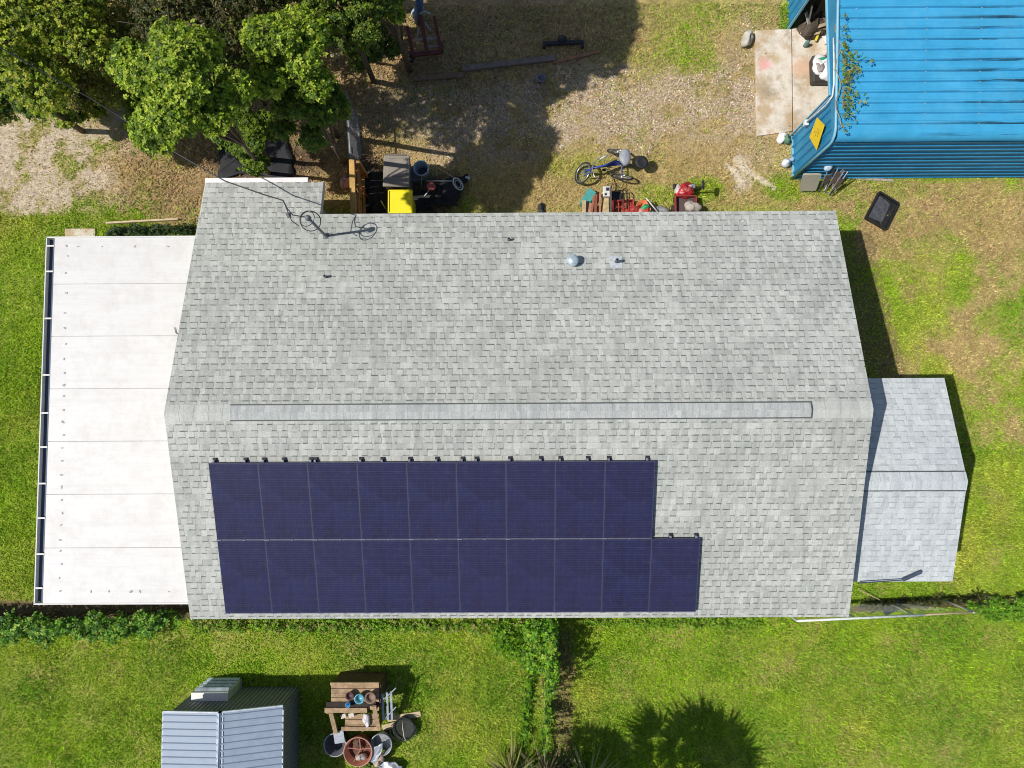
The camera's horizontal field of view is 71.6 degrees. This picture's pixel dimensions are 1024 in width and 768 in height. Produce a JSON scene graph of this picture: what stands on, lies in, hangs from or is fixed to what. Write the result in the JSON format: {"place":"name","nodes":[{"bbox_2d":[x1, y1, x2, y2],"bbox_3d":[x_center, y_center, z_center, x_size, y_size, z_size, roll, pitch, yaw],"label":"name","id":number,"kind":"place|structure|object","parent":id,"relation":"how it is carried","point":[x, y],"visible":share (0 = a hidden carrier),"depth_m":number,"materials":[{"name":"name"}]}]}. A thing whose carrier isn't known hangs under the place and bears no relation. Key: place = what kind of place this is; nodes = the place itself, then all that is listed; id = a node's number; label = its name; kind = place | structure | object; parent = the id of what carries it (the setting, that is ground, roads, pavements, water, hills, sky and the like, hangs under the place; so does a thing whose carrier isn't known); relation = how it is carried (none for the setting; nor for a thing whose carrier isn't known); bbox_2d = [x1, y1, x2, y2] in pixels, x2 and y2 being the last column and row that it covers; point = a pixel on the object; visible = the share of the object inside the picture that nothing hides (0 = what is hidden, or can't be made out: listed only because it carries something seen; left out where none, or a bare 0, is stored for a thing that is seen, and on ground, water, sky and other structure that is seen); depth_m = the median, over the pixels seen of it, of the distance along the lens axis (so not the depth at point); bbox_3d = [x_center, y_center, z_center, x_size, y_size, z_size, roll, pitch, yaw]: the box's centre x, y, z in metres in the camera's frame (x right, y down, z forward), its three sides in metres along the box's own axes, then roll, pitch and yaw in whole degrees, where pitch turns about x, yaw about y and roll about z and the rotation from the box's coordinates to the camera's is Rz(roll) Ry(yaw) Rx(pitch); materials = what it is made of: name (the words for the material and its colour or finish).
{"place":"outdoors","nodes":[
{"label":"outdoors","id":0,"kind":"place"},
{"bbox_2d":[0,0,1023,767],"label":"ground","id":1,"kind":"structure","parent":0,"point":[34,192],"depth_m":18.16,"materials":[{"name":"plant"}]},
{"bbox_2d":[0,39,84,133],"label":"leafy tree","id":2,"kind":"object","parent":1,"relation":"on","point":[7,109],"visible":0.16,"depth_m":14.83,"materials":[{"name":"green plant"}]},
{"bbox_2d":[3,19,102,125],"bbox_3d":[-11.075,-7.848,17.390,2.884,2.546,2.495,36,88,2],"label":"leafy tree","id":3,"kind":"object","parent":1,"relation":"on","point":[66,114],"visible":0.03,"depth_m":16.89,"materials":[{"name":"green plant"}]},
{"bbox_2d":[0,0,116,129],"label":"leafy tree","id":4,"kind":"object","parent":1,"relation":"on","point":[77,21],"visible":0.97,"depth_m":14.01,"materials":[{"name":"green plant"}]},
{"bbox_2d":[65,229,95,235],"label":"paving slab","id":5,"kind":"structure","parent":1,"relation":"on","point":[73,232],"depth_m":18.27,"materials":[{"name":"concrete"}]},
{"bbox_2d":[52,61,109,112],"bbox_3d":[-10.191,-7.310,17.380,1.460,2.493,1.785,25,87,2],"label":"leafy tree","id":6,"kind":"object","parent":1,"relation":"on","point":[83,101],"visible":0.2,"depth_m":16.67,"materials":[{"name":"green plant"}]},
{"bbox_2d":[50,94,111,129],"bbox_3d":[-10.782,-7.019,17.793,1.674,1.639,1.626,0,87,0],"label":"leafy tree","id":7,"kind":"object","parent":1,"relation":"on","point":[67,123],"visible":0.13,"depth_m":17.42,"materials":[{"name":"green plant"}]},
{"bbox_2d":[32,0,148,110],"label":"leafy tree","id":8,"kind":"object","parent":1,"relation":"on","point":[113,23],"visible":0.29,"depth_m":15.09,"materials":[{"name":"green plant"}]},
{"bbox_2d":[0,608,188,649],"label":"vine hedge","id":9,"kind":"object","parent":1,"relation":"on","point":[31,627],"visible":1,"depth_m":16.93,"materials":[{"name":"green plant"}]},
{"bbox_2d":[33,236,194,604],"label":"patio roof","id":10,"kind":"structure","parent":1,"relation":"on","point":[107,530],"depth_m":15.63,"materials":[{"name":"metal"}]},
{"bbox_2d":[109,79,140,119],"bbox_3d":[-8.596,-6.601,17.227,1.268,2.696,1.581,0,87,0],"label":"leafy tree","id":11,"kind":"object","parent":1,"relation":"on","point":[129,108],"visible":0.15,"depth_m":16.05,"materials":[{"name":"green plant"}]},
{"bbox_2d":[105,218,179,224],"bbox_3d":[-9.502,-4.186,18.272,1.865,0.120,0.050,-3,87,0],"label":"landscape timber","id":12,"kind":"object","parent":1,"relation":"on","point":[142,221],"visible":1,"depth_m":18.21,"materials":[{"name":"beige wood"}]},
{"bbox_2d":[105,222,195,235],"bbox_3d":[-9.242,-3.924,18.051,2.415,0.630,0.461,-3,87,0],"label":"weed row","id":13,"kind":"object","parent":1,"relation":"on","point":[150,231],"visible":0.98,"depth_m":18.12,"materials":[{"name":"green plant"}]},
{"bbox_2d":[98,6,270,174],"bbox_3d":[-5.417,-4.722,14.527,2.524,7.837,2.316,0,87,0],"label":"leafy tree","id":14,"kind":"object","parent":1,"relation":"on","point":[166,70],"visible":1,"depth_m":11.21,"materials":[{"name":"green plant"}]},
{"bbox_2d":[115,0,291,72],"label":"leafy tree","id":15,"kind":"object","parent":1,"relation":"on","point":[201,11],"visible":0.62,"depth_m":12.74,"materials":[{"name":"green plant"}]},
{"bbox_2d":[191,678,241,701],"bbox_3d":[-7.122,7.381,17.182,0.869,0.921,0.289,0,87,0],"label":"air conditioner","id":16,"kind":"object","parent":1,"relation":"on","point":[218,689],"visible":1,"depth_m":16.86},
{"bbox_2d":[161,686,298,767],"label":"metal shed","id":17,"kind":"structure","parent":1,"relation":"on","point":[254,727],"depth_m":15.91,"materials":[{"name":"metal"}]},
{"bbox_2d":[207,21,265,104],"bbox_3d":[-5.994,-6.890,16.724,1.810,3.704,1.685,0,87,0],"label":"leafy tree","id":18,"kind":"object","parent":1,"relation":"on","point":[220,68],"visible":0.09,"depth_m":15.15,"materials":[{"name":"green plant"}]},
{"bbox_2d":[204,105,275,177],"bbox_3d":[-6.116,-5.590,16.983,1.583,3.054,1.588,21,87,2],"label":"leafy tree","id":19,"kind":"object","parent":1,"relation":"on","point":[255,134],"visible":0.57,"depth_m":15.81,"materials":[{"name":"green plant"}]},
{"bbox_2d":[217,139,293,177],"bbox_3d":[-6.617,-5.802,18.334,1.973,0.067,1.192,0,87,0],"label":"ground sheet","id":20,"kind":"object","parent":1,"relation":"on","point":[278,152],"visible":0.48,"depth_m":18.33,"materials":[{"name":"plastic"}]},
{"bbox_2d":[238,1,339,138],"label":"leafy tree","id":21,"kind":"object","parent":1,"relation":"on","point":[297,33],"visible":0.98,"depth_m":12.15,"materials":[{"name":"green plant"}]},
{"bbox_2d":[265,63,351,164],"bbox_3d":[-3.816,-5.088,15.534,1.700,5.865,1.577,12,87,1],"label":"leafy tree","id":22,"kind":"object","parent":1,"relation":"on","point":[288,108],"visible":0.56,"depth_m":13.21,"materials":[{"name":"green plant"}]},
{"bbox_2d":[323,729,347,756],"bbox_3d":[-4.274,8.730,17.340,0.572,0.414,0.572,0,87,0],"label":"plastic tub","id":23,"kind":"object","parent":1,"relation":"on","point":[331,748],"visible":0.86,"depth_m":17.30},
{"bbox_2d":[297,0,399,83],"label":"leafy tree","id":24,"kind":"object","parent":1,"relation":"on","point":[360,30],"visible":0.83,"depth_m":13.38,"materials":[{"name":"green plant"}]},
{"bbox_2d":[325,672,386,733],"bbox_3d":[-3.754,7.718,17.119,1.300,0.968,1.330,0,87,0],"label":"potting bench","id":25,"kind":"object","parent":1,"relation":"on","point":[355,683],"visible":0.98,"depth_m":16.79,"materials":[{"name":"brown wood"}]},
{"bbox_2d":[343,733,372,766],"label":"plant pot","id":26,"kind":"object","parent":1,"relation":"on","point":[357,751],"visible":1,"depth_m":17.19,"materials":[{"name":"orange ceramic"}]},
{"bbox_2d":[187,617,529,637],"bbox_3d":[-3.762,6.004,17.539,8.666,0.431,0.576,0,87,0],"label":"vine hedge","id":27,"kind":"object","parent":1,"relation":"on","point":[225,626],"visible":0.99,"depth_m":17.58,"materials":[{"name":"green plant"}]},
{"bbox_2d":[349,159,367,213],"bbox_3d":[-3.767,-4.583,17.675,0.240,1.314,1.596,-2,87,0],"label":"wooden fence","id":28,"kind":"object","parent":1,"relation":"on","point":[357,177],"visible":0.59,"depth_m":17.27,"materials":[{"name":"brown wood"}]},
{"bbox_2d":[346,93,361,163],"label":"metal gate","id":29,"kind":"structure","parent":28,"relation":"attached to","point":[350,147],"depth_m":17.67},
{"bbox_2d":[336,18,405,72],"bbox_3d":[-3.357,-8.190,17.462,1.692,2.349,1.436,0,87,0],"label":"bush","id":30,"kind":"object","parent":1,"relation":"on","point":[355,61],"visible":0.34,"depth_m":16.83,"materials":[{"name":"green plant"}]},
{"bbox_2d":[357,745,385,767],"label":"weed clump","id":31,"kind":"object","parent":1,"relation":"on","point":[369,765],"visible":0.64,"depth_m":17.31,"materials":[{"name":"green plant"}]},
{"bbox_2d":[378,761,402,767],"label":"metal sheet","id":32,"kind":"object","parent":31,"relation":"on","point":[386,764],"visible":0.98,"depth_m":17.27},
{"bbox_2d":[365,170,385,212],"bbox_3d":[-3.582,-4.936,18.114,0.726,0.227,1.155,0,87,0],"label":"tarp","id":33,"kind":"object","parent":1,"relation":"on","point":[374,192],"visible":0.88,"depth_m":18.11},
{"bbox_2d":[370,730,391,755],"bbox_3d":[-3.171,8.750,17.362,0.552,0.354,0.552,0,87,0],"label":"wash tub","id":34,"kind":"object","parent":1,"relation":"on","point":[383,737],"visible":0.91,"depth_m":17.35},
{"bbox_2d":[373,752,384,766],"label":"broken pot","id":35,"kind":"object","parent":34,"relation":"on","point":[381,759],"visible":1,"depth_m":17.14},
{"bbox_2d":[370,743,382,764],"bbox_3d":[-3.291,8.891,17.134,0.275,0.043,0.543,21,87,1],"label":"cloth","id":36,"kind":"object","parent":35,"relation":"on","point":[376,754],"visible":1,"depth_m":17.13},
{"bbox_2d":[381,682,397,719],"bbox_3d":[-2.925,7.635,17.146,0.361,0.911,0.932,3,87,1],"label":"metal chair","id":37,"kind":"object","parent":1,"relation":"on","point":[387,705],"visible":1,"depth_m":16.95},
{"bbox_2d":[0,5,786,213],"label":"gravel","id":38,"kind":"structure","parent":1,"relation":"on","point":[699,102],"depth_m":18.43,"materials":[{"name":"gravel"}]},
{"bbox_2d":[381,0,411,72],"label":"leafy tree","id":39,"kind":"object","parent":1,"relation":"on","point":[392,28],"visible":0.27,"depth_m":15.06,"materials":[{"name":"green plant"}]},
{"bbox_2d":[383,154,412,189],"bbox_3d":[-2.816,-5.194,17.817,0.648,1.060,0.833,1,87,0],"label":"garbage bin","id":40,"kind":"object","parent":1,"relation":"on","point":[397,171],"visible":0.83,"depth_m":17.30,"materials":[{"name":"plastic"}]},
{"bbox_2d":[388,190,415,213],"bbox_3d":[-2.718,-4.383,17.783,0.600,1.032,0.642,0,87,0],"label":"recycling bin","id":41,"kind":"object","parent":1,"relation":"on","point":[401,202],"visible":0.73,"depth_m":17.30,"materials":[{"name":"plastic"}]},
{"bbox_2d":[390,716,416,741],"bbox_3d":[-2.641,8.414,17.290,0.656,0.490,0.560,0,87,0],"label":"bucket","id":42,"kind":"object","parent":1,"relation":"on","point":[404,728],"visible":1,"depth_m":17.37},
{"bbox_2d":[411,0,423,25],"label":"blue tube","id":43,"kind":"object","parent":1,"relation":"on","point":[417,9],"visible":0.97,"depth_m":17.90,"materials":[{"name":"plastic"}]},
{"bbox_2d":[413,160,429,180],"bbox_3d":[-2.281,-5.402,18.079,0.400,0.560,0.396,0,87,0],"label":"bucket","id":44,"kind":"object","parent":1,"relation":"on","point":[422,166],"visible":0.96,"depth_m":17.98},
{"bbox_2d":[413,190,434,211],"bbox_3d":[-2.401,-4.647,18.220,0.800,0.090,0.640,-10,87,0],"label":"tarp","id":45,"kind":"object","parent":1,"relation":"on","point":[420,201],"visible":0.69,"depth_m":18.22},
{"bbox_2d":[405,10,443,62],"bbox_3d":[-2.279,-8.982,18.089,0.909,0.984,1.233,-8,87,0],"label":"trailer frame","id":46,"kind":"object","parent":1,"relation":"on","point":[412,53],"visible":1,"depth_m":18.03,"materials":[{"name":"red metal"}]},
{"bbox_2d":[412,72,463,81],"bbox_3d":[-1.916,-7.980,18.458,1.334,0.100,0.130,-4,87,0],"label":"landscape timber","id":47,"kind":"object","parent":1,"relation":"on","point":[435,77],"visible":1,"depth_m":18.41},
{"bbox_2d":[424,173,467,207],"bbox_3d":[-1.678,-4.927,18.135,1.127,0.150,0.923,0,87,0],"label":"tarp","id":48,"kind":"object","parent":1,"relation":"on","point":[448,193],"visible":0.94,"depth_m":18.14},
{"bbox_2d":[462,54,555,71],"bbox_3d":[-0.079,-8.336,18.468,2.468,0.100,0.150,-7,87,0],"label":"landscape timber","id":49,"kind":"object","parent":1,"relation":"on","point":[509,63],"visible":1,"depth_m":18.42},
{"bbox_2d":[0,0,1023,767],"bbox_3d":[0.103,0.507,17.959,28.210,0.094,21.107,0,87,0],"label":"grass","id":50,"kind":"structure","parent":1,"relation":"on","point":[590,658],"depth_m":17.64,"materials":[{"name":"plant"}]},
{"bbox_2d":[388,711,420,721],"bbox_3d":[-2.660,8.200,17.518,0.825,0.040,0.140,-9,87,0],"label":"plank","id":51,"kind":"object","parent":50,"relation":"on","point":[416,714],"visible":0.76,"depth_m":17.50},
{"bbox_2d":[479,729,546,767],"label":"yucca plant","id":52,"kind":"object","parent":1,"relation":"on","point":[510,763],"visible":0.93,"depth_m":17.10,"materials":[{"name":"green plant"}]},
{"bbox_2d":[491,618,542,749],"bbox_3d":[0.339,7.294,17.390,1.203,0.534,3.225,-16,87,-1],"label":"weed row","id":53,"kind":"object","parent":1,"relation":"on","point":[515,647],"visible":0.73,"depth_m":17.45,"materials":[{"name":"green plant"}]},
{"bbox_2d":[164,177,873,619],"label":"house","id":54,"kind":"structure","parent":1,"relation":"on","point":[712,363],"depth_m":14.62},
{"bbox_2d":[0,47,282,200],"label":"power cable","id":55,"kind":"object","parent":54,"relation":"attached to","point":[126,121],"visible":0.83,"depth_m":14.32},
{"bbox_2d":[208,458,264,540],"bbox_3d":[-5.586,2.353,14.438,1.016,0.099,1.772,0,104,0],"label":"solar panel","id":56,"kind":"object","parent":54,"relation":"on","point":[236,499],"visible":1,"depth_m":14.39,"materials":[{"name":"glass"}]},
{"bbox_2d":[217,540,271,613],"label":"solar panel","id":57,"kind":"object","parent":54,"relation":"on","point":[245,576],"visible":1,"depth_m":14.80,"materials":[{"name":"glass"}]},
{"bbox_2d":[258,457,312,540],"bbox_3d":[-4.594,2.348,14.433,1.016,0.099,1.772,0,104,0],"label":"solar panel","id":58,"kind":"object","parent":54,"relation":"on","point":[285,498],"visible":1,"depth_m":14.39,"materials":[{"name":"glass"}]},
{"bbox_2d":[265,540,318,613],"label":"solar panel","id":59,"kind":"object","parent":54,"relation":"on","point":[292,576],"visible":1,"depth_m":14.79,"materials":[{"name":"glass"}]},
{"bbox_2d":[307,457,361,539],"bbox_3d":[-3.601,2.342,14.427,1.016,0.099,1.772,0,104,0],"label":"solar panel","id":60,"kind":"object","parent":54,"relation":"on","point":[334,499],"visible":1,"depth_m":14.38,"materials":[{"name":"glass"}]},
{"bbox_2d":[314,540,365,613],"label":"solar panel","id":61,"kind":"object","parent":54,"relation":"on","point":[340,576],"visible":1,"depth_m":14.79,"materials":[{"name":"glass"}]},
{"bbox_2d":[357,457,409,539],"bbox_3d":[-2.609,2.337,14.421,1.016,0.099,1.772,0,104,0],"label":"solar panel","id":62,"kind":"object","parent":54,"relation":"on","point":[383,499],"visible":1,"depth_m":14.38,"materials":[{"name":"glass"}]},
{"bbox_2d":[362,540,412,613],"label":"solar panel","id":63,"kind":"object","parent":54,"relation":"on","point":[387,575],"visible":1,"depth_m":14.78,"materials":[{"name":"glass"}]},
{"bbox_2d":[407,457,457,539],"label":"solar panel","id":64,"kind":"object","parent":54,"relation":"on","point":[432,499],"visible":1,"depth_m":14.37,"materials":[{"name":"glass"}]},
{"bbox_2d":[410,539,459,613],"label":"solar panel","id":65,"kind":"object","parent":54,"relation":"on","point":[435,575],"visible":1,"depth_m":14.77,"materials":[{"name":"glass"}]},
{"bbox_2d":[456,456,506,539],"bbox_3d":[-0.624,2.326,14.410,1.016,0.099,1.772,0,104,0],"label":"solar panel","id":66,"kind":"object","parent":54,"relation":"on","point":[481,495],"visible":1,"depth_m":14.37,"materials":[{"name":"glass"}]},
{"bbox_2d":[458,539,506,612],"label":"solar panel","id":67,"kind":"object","parent":54,"relation":"on","point":[483,574],"visible":1,"depth_m":14.77,"materials":[{"name":"glass"}]},
{"bbox_2d":[505,456,555,539],"bbox_3d":[0.368,2.321,14.404,1.016,0.099,1.772,0,104,0],"label":"solar panel","id":68,"kind":"object","parent":54,"relation":"on","point":[530,499],"visible":1,"depth_m":14.36,"materials":[{"name":"glass"}]},
{"bbox_2d":[506,539,554,612],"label":"solar panel","id":69,"kind":"object","parent":54,"relation":"on","point":[530,575],"visible":1,"depth_m":14.76,"materials":[{"name":"glass"}]},
{"bbox_2d":[553,539,602,612],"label":"solar panel","id":70,"kind":"object","parent":54,"relation":"on","point":[578,573],"visible":1,"depth_m":14.76,"materials":[{"name":"glass"}]},
{"bbox_2d":[554,456,604,538],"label":"solar panel","id":71,"kind":"object","parent":54,"relation":"on","point":[579,497],"visible":1,"depth_m":14.36,"materials":[{"name":"glass"}]},
{"bbox_2d":[600,539,651,612],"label":"solar panel","id":72,"kind":"object","parent":54,"relation":"on","point":[626,576],"visible":1,"depth_m":14.75,"materials":[{"name":"glass"}]},
{"bbox_2d":[602,456,654,538],"bbox_3d":[2.353,2.311,14.393,1.016,0.099,1.772,0,104,0],"label":"solar panel","id":73,"kind":"object","parent":54,"relation":"on","point":[628,499],"visible":1,"depth_m":14.35,"materials":[{"name":"glass"}]},
{"bbox_2d":[647,533,699,612],"bbox_3d":[3.356,3.944,14.787,1.016,0.099,1.772,0,104,0],"label":"solar panel","id":74,"kind":"object","parent":54,"relation":"on","point":[674,574],"visible":1,"depth_m":14.74,"materials":[{"name":"glass"}]},
{"bbox_2d":[520,618,561,760],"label":"vine column","id":75,"kind":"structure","parent":1,"relation":"on","point":[542,639],"depth_m":16.86,"materials":[{"name":"green plant"}]},
{"bbox_2d":[514,739,578,767],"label":"yucca plant","id":76,"kind":"object","parent":1,"relation":"on","point":[544,763],"visible":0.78,"depth_m":17.10,"materials":[{"name":"green plant"}]},
{"bbox_2d":[543,35,583,48],"bbox_3d":[1.331,-8.892,18.407,1.070,0.210,0.335,0,87,0],"label":"axle","id":77,"kind":"object","parent":1,"relation":"on","point":[562,40],"visible":1,"depth_m":18.40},
{"bbox_2d":[109,2,1023,248],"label":"leaf litter","id":78,"kind":"object","parent":1,"relation":"on","point":[416,85],"visible":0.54,"depth_m":18.46,"materials":[{"name":"plant"}]},
{"bbox_2d":[553,50,599,63],"bbox_3d":[1.682,-8.517,18.488,1.261,0.060,0.080,-13,87,0],"label":"landscape timber","id":79,"kind":"object","parent":1,"relation":"on","point":[576,56],"visible":1,"depth_m":18.46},
{"bbox_2d":[580,188,595,206],"bbox_3d":[1.931,-4.725,18.132,0.240,0.285,0.440,31,87,2],"label":"storage box","id":80,"kind":"object","parent":1,"relation":"on","point":[589,194],"visible":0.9,"depth_m":17.99,"materials":[{"name":"teal plastic"}]},
{"bbox_2d":[557,740,627,767],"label":"yucca plant","id":81,"kind":"object","parent":1,"relation":"on","point":[582,765],"visible":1,"depth_m":17.14,"materials":[{"name":"green plant"}]},
{"bbox_2d":[575,149,647,183],"bbox_3d":[2.498,-5.460,17.821,1.767,0.971,1.048,-29,87,-1],"label":"bicycle","id":82,"kind":"object","parent":1,"relation":"on","point":[624,156],"visible":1,"depth_m":17.85,"materials":[{"name":"metal"}]},
{"bbox_2d":[611,184,627,207],"bbox_3d":[2.698,-4.734,17.958,0.457,0.406,0.559,0,87,0],"label":"hand truck","id":83,"kind":"object","parent":1,"relation":"on","point":[616,195],"visible":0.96,"depth_m":17.98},
{"bbox_2d":[612,199,633,211],"bbox_3d":[2.831,-4.487,18.133,0.538,0.260,0.378,-3,87,0],"label":"crate","id":84,"kind":"object","parent":1,"relation":"on","point":[630,202],"visible":0.54,"depth_m":18.12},
{"bbox_2d":[636,200,650,211],"bbox_3d":[3.345,-4.482,18.117,0.400,0.310,0.405,0,87,0],"label":"toy basket","id":85,"kind":"object","parent":1,"relation":"on","point":[645,207],"visible":0.77,"depth_m":18.03,"materials":[{"name":"orange plastic"}]},
{"bbox_2d":[646,198,668,211],"bbox_3d":[3.664,-4.468,17.992,0.712,0.378,0.305,20,87,1],"label":"string trimmer","id":86,"kind":"object","parent":1,"relation":"on","point":[658,208],"visible":0.81,"depth_m":18.07},
{"bbox_2d":[580,617,764,632],"bbox_3d":[3.958,5.936,17.568,4.577,0.290,0.473,0,87,0],"label":"vine hedge","id":87,"kind":"object","parent":1,"relation":"on","point":[670,625],"visible":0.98,"depth_m":17.59,"materials":[{"name":"green plant"}]},
{"bbox_2d":[671,195,696,211],"bbox_3d":[4.399,-4.539,18.098,0.620,0.338,0.445,0,87,0],"label":"garden cart","id":88,"kind":"object","parent":1,"relation":"on","point":[679,203],"visible":0.51,"depth_m":18.07,"materials":[{"name":"metal"}]},
{"bbox_2d":[684,200,701,211],"bbox_3d":[4.561,-4.472,17.884,0.445,0.224,0.294,28,87,2],"label":"sack","id":89,"kind":"object","parent":88,"relation":"in","point":[690,205],"visible":1,"depth_m":17.86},
{"bbox_2d":[673,180,707,201],"bbox_3d":[4.441,-4.927,17.740,0.652,1.101,0.500,0,87,0],"label":"lawn mower","id":90,"kind":"object","parent":1,"relation":"on","point":[686,188],"visible":0.91,"depth_m":17.94,"materials":[{"name":"metal"}]},
{"bbox_2d":[740,30,753,47],"bbox_3d":[6.088,-8.934,18.320,0.301,0.294,0.467,25,87,2],"label":"boulder","id":91,"kind":"object","parent":1,"relation":"on","point":[747,38],"visible":1,"depth_m":18.28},
{"bbox_2d":[754,29,791,136],"bbox_3d":[6.789,-7.814,18.436,0.969,0.120,2.846,0,87,0],"label":"concrete pad","id":92,"kind":"object","parent":1,"relation":"on","point":[773,78],"visible":1,"depth_m":18.38,"materials":[{"name":"concrete"}]},
{"bbox_2d":[776,132,789,143],"bbox_3d":[6.977,-6.321,18.223,0.331,0.226,0.335,0,87,0],"label":"feed sack","id":93,"kind":"object","parent":1,"relation":"on","point":[782,137],"visible":1,"depth_m":18.19,"materials":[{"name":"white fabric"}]},
{"bbox_2d":[791,27,827,132],"bbox_3d":[8.039,-7.997,18.443,1.580,0.112,3.002,0,87,0],"label":"concrete pad","id":94,"kind":"object","parent":1,"relation":"on","point":[807,98],"visible":0.24,"depth_m":18.38,"materials":[{"name":"concrete"}]},
{"bbox_2d":[797,6,825,39],"bbox_3d":[7.836,-9.293,18.247,0.986,0.374,0.634,-51,88,-2],"label":"scrap pile","id":95,"kind":"object","parent":94,"relation":"on","point":[810,30],"visible":0.77,"depth_m":18.18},
{"bbox_2d":[809,54,827,85],"bbox_3d":[7.931,-8.053,18.169,0.565,0.447,0.721,0,87,0],"label":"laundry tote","id":96,"kind":"object","parent":94,"relation":"on","point":[818,69],"visible":0.7,"depth_m":18.06,"materials":[{"name":"white fabric"}]},
{"bbox_2d":[800,173,820,192],"bbox_3d":[7.483,-5.054,17.887,0.554,0.798,0.264,0,87,0],"label":"folding table","id":97,"kind":"object","parent":1,"relation":"on","point":[809,181],"visible":1,"depth_m":17.80,"materials":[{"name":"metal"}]},
{"bbox_2d":[864,191,899,230],"bbox_3d":[9.468,-4.428,18.167,0.629,0.130,0.835,29,87,2],"label":"black tray","id":98,"kind":"object","parent":1,"relation":"on","point":[882,206],"visible":1,"depth_m":18.17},
{"bbox_2d":[791,600,974,621],"bbox_3d":[8.663,5.434,17.097,4.142,1.328,0.056,-3,87,0],"label":"chain link fence","id":99,"kind":"object","parent":1,"relation":"on","point":[910,614],"visible":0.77,"depth_m":16.46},
{"bbox_2d":[787,0,1023,179],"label":"garage","id":100,"kind":"structure","parent":1,"relation":"on","point":[932,75],"depth_m":15.70,"materials":[{"name":"blue metal"}]},
{"bbox_2d":[810,118,824,149],"bbox_3d":[7.147,-5.870,16.647,0.014,0.828,0.746,0,87,0],"label":"warning sign","id":101,"kind":"object","parent":100,"relation":"attached to","point":[817,131],"visible":1,"depth_m":16.66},
{"bbox_2d":[825,12,873,150],"bbox_3d":[7.502,-6.703,16.574,0.813,2.581,2.587,0,87,0],"label":"creeper vine","id":102,"kind":"object","parent":100,"relation":"attached to","point":[845,80],"visible":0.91,"depth_m":15.50,"materials":[{"name":"green plant"}]},
{"bbox_2d":[853,378,967,581],"bbox_3d":[8.194,2.132,16.402,2.737,3.045,4.430,0,87,0],"label":"annex","id":103,"kind":"object","parent":1,"relation":"on","point":[915,485],"visible":0.62,"depth_m":15.19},
{"bbox_2d":[859,571,921,583],"bbox_3d":[8.158,4.229,15.291,1.351,0.116,0.175,-12,87,0],"label":"downpipe","id":104,"kind":"object","parent":103,"relation":"on","point":[911,576],"visible":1,"depth_m":15.29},
{"bbox_2d":[859,588,995,613],"bbox_3d":[10.217,5.364,17.461,3.246,0.492,0.443,-5,87,0],"label":"weed row","id":105,"kind":"object","parent":1,"relation":"on","point":[933,599],"visible":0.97,"depth_m":17.53,"materials":[{"name":"green plant"}]},
{"bbox_2d":[965,592,1023,623],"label":"vine hedge","id":106,"kind":"object","parent":1,"relation":"on","point":[1019,606],"visible":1,"depth_m":17.43,"materials":[{"name":"green plant"}]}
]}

